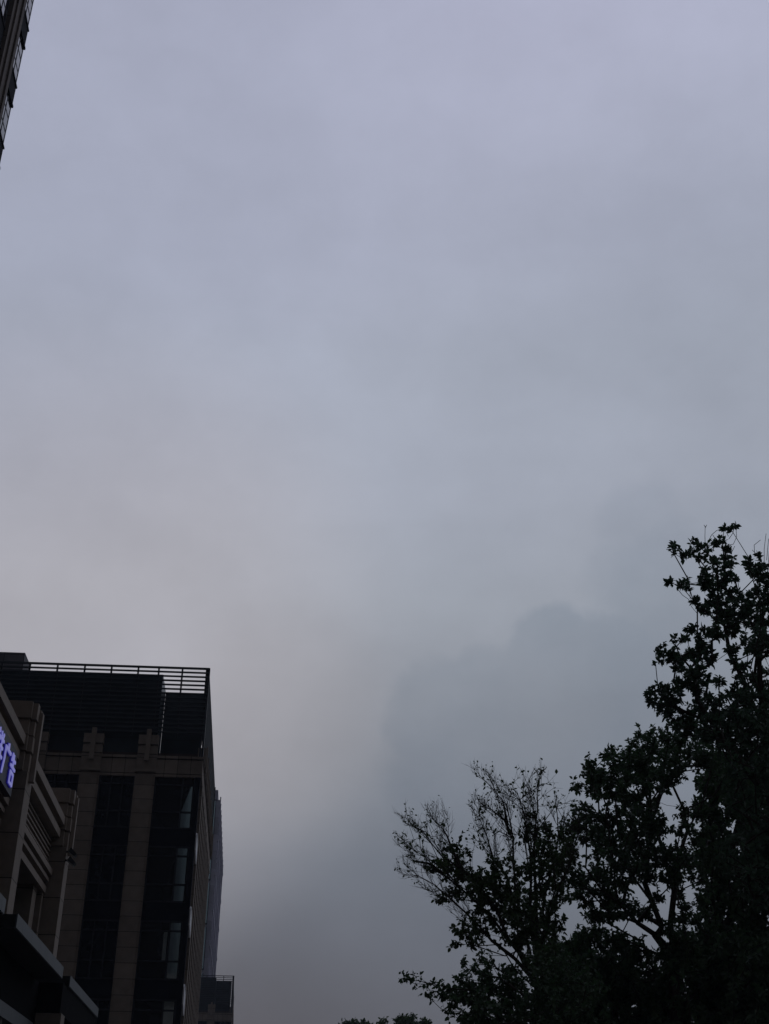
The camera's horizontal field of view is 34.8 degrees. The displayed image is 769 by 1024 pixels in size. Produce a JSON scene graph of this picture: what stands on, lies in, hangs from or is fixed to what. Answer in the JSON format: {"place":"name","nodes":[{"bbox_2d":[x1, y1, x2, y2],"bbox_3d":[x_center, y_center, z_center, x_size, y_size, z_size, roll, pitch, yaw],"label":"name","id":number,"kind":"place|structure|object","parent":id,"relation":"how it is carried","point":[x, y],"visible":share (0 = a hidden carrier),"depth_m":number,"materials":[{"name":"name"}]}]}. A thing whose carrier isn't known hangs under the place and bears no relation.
{"place":"outdoors","nodes":[
{"label":"outdoors","id":0,"kind":"place"},
{"bbox_2d":[0,652,215,1023],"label":"office building","id":1,"kind":"structure","parent":0,"point":[131,940],"depth_m":68.58,"materials":[{"name":"stone"}]},
{"bbox_2d":[45,774,78,794],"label":"window","id":2,"kind":"structure","parent":1,"relation":"in","point":[55,780],"depth_m":68.91,"materials":[{"name":"glass"}]},
{"bbox_2d":[75,919,118,978],"bbox_3d":[-15.177,23.119,64.906,1.988,3.010,0.160,2,-28,-3],"label":"window","id":3,"kind":"structure","parent":1,"relation":"in","point":[98,937],"depth_m":64.88,"materials":[{"name":"glass"}]},
{"bbox_2d":[90,998,110,1023],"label":"window","id":4,"kind":"structure","parent":1,"relation":"in","point":[103,1004],"depth_m":63.50,"materials":[{"name":"glass"}]},
{"bbox_2d":[84,844,126,900],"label":"window","id":5,"kind":"structure","parent":1,"relation":"in","point":[106,869],"depth_m":66.75,"materials":[{"name":"glass"}]},
{"bbox_2d":[93,775,134,827],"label":"window","id":6,"kind":"structure","parent":1,"relation":"in","point":[115,793],"depth_m":68.60,"materials":[{"name":"glass"}]},
{"bbox_2d":[131,999,176,1023],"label":"window","id":7,"kind":"structure","parent":1,"relation":"in","point":[144,1011],"depth_m":63.63,"materials":[{"name":"glass"}]},
{"bbox_2d":[135,920,183,980],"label":"window","id":8,"kind":"structure","parent":1,"relation":"in","point":[160,941],"depth_m":65.07,"materials":[{"name":"glass"}]},
{"bbox_2d":[143,846,189,902],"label":"window","id":9,"kind":"structure","parent":1,"relation":"in","point":[166,866],"depth_m":66.94,"materials":[{"name":"glass"}]},
{"bbox_2d":[150,777,195,829],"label":"window","id":10,"kind":"structure","parent":1,"relation":"in","point":[172,806],"depth_m":68.75,"materials":[{"name":"glass"}]},
{"bbox_2d":[201,790,222,976],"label":"tower block","id":11,"kind":"structure","parent":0,"point":[210,946],"depth_m":242.75,"materials":[{"name":"metal"}]},
{"bbox_2d":[202,927,206,969],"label":"window","id":12,"kind":"structure","parent":11,"relation":"in","point":[205,927],"depth_m":231.32,"materials":[{"name":"glass"}]},
{"bbox_2d":[205,883,209,924],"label":"window","id":13,"kind":"structure","parent":11,"relation":"in","point":[208,883],"depth_m":235.25,"materials":[{"name":"glass"}]},
{"bbox_2d":[208,850,212,879],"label":"window","id":14,"kind":"structure","parent":11,"relation":"in","point":[212,850],"depth_m":238.40,"materials":[{"name":"glass"}]},
{"bbox_2d":[213,801,215,837],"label":"window","id":15,"kind":"structure","parent":11,"relation":"in","point":[215,801],"depth_m":242.90,"materials":[{"name":"glass"}]},
{"bbox_2d":[338,1017,373,1023],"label":"tree","id":16,"kind":"object","parent":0,"point":[356,1021],"visible":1,"depth_m":110.80,"materials":[{"name":"green plant"}]},
{"bbox_2d":[0,0,768,1023],"label":"sky","id":17,"kind":"structure","parent":0,"point":[373,369],"materials":[{"name":"grey"}]},
{"bbox_2d":[392,758,593,992],"bbox_3d":[1.965,8.185,20.977,3.759,8.613,4.347,-6,-29,12],"label":"half bare tree","id":18,"kind":"object","parent":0,"point":[532,922],"visible":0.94,"depth_m":21.50,"materials":[{"name":"green plant"}]},
{"bbox_2d":[398,899,768,1023],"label":"dark tree","id":19,"kind":"object","parent":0,"point":[629,983],"depth_m":23.23,"materials":[{"name":"plant"}]},
{"bbox_2d":[551,722,742,1023],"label":"dense tree","id":20,"kind":"object","parent":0,"point":[646,776],"visible":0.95,"depth_m":24.83,"materials":[{"name":"green plant"}]},
{"bbox_2d":[643,521,768,911],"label":"broadleaf tree","id":21,"kind":"object","parent":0,"point":[747,721],"visible":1,"depth_m":21.18,"materials":[{"name":"green plant"}]},
{"bbox_3d":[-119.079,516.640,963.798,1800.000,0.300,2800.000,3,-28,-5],"label":"ground","id":22,"kind":"structure","parent":0,"visible":0},
{"bbox_2d":[0,0,33,161],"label":"building","id":23,"kind":"structure","parent":22,"relation":"on","point":[15,15],"depth_m":47.29,"materials":[{"name":"stone"}]},
{"bbox_2d":[0,0,9,22],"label":"window","id":24,"kind":"structure","parent":23,"relation":"in","point":[4,3],"depth_m":46.48,"materials":[{"name":"glass"}]},
{"bbox_2d":[0,92,10,142],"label":"window","id":25,"kind":"structure","parent":23,"relation":"in","point":[7,108],"depth_m":47.58,"materials":[{"name":"glass"}]},
{"bbox_2d":[13,34,23,82],"bbox_3d":[-14.691,-18.212,48.884,0.115,2.130,1.244,3,-28,-5],"label":"window","id":26,"kind":"structure","parent":23,"relation":"in","point":[18,56],"depth_m":49.14,"materials":[{"name":"glass"}]},
{"bbox_2d":[25,0,33,25],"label":"window","id":27,"kind":"structure","parent":23,"relation":"in","point":[29,4],"depth_m":50.57,"materials":[{"name":"glass"}]},
{"bbox_2d":[0,682,98,1023],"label":"commercial building","id":28,"kind":"structure","parent":22,"relation":"on","point":[38,816],"depth_m":37.33,"materials":[{"name":"concrete"}]},
{"bbox_2d":[0,721,17,796],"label":"lit sign","id":29,"kind":"object","parent":28,"relation":"attached to","point":[8,755],"visible":1,"depth_m":32.90,"materials":[{"name":"blue plastic"}]},
{"bbox_2d":[65,856,75,866],"bbox_3d":[-11.008,12.252,42.986,0.390,0.320,0.350,3,-28,-5],"label":"floodlight","id":30,"kind":"object","parent":28,"relation":"attached to","point":[70,861],"visible":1,"depth_m":42.85,"materials":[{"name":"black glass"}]},
{"bbox_2d":[66,848,76,857],"bbox_3d":[-11.005,11.988,43.128,0.390,0.320,0.350,3,-28,-5],"label":"floodlight","id":31,"kind":"object","parent":28,"relation":"attached to","point":[72,853],"visible":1,"depth_m":42.99,"materials":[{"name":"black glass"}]},
{"bbox_2d":[376,1012,431,1023],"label":"tree","id":32,"kind":"object","parent":22,"relation":"on","point":[402,1019],"visible":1,"depth_m":88.35,"materials":[{"name":"green plant"}]},
{"bbox_2d":[689,747,768,1023],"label":"shade tree","id":33,"kind":"object","parent":22,"relation":"on","point":[737,908],"visible":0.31,"depth_m":27.96,"materials":[{"name":"green plant"}]},
{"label":"pavement","id":34,"kind":"structure","parent":0,"visible":0},
{"bbox_2d":[198,975,233,1023],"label":"office building","id":35,"kind":"structure","parent":34,"relation":"on","point":[217,1009],"depth_m":189.15,"materials":[{"name":"stone"}]},
{"bbox_2d":[214,1021,228,1023],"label":"window","id":36,"kind":"structure","parent":35,"relation":"in","point":[215,1022],"depth_m":187.10,"materials":[{"name":"glass"}]}
]}

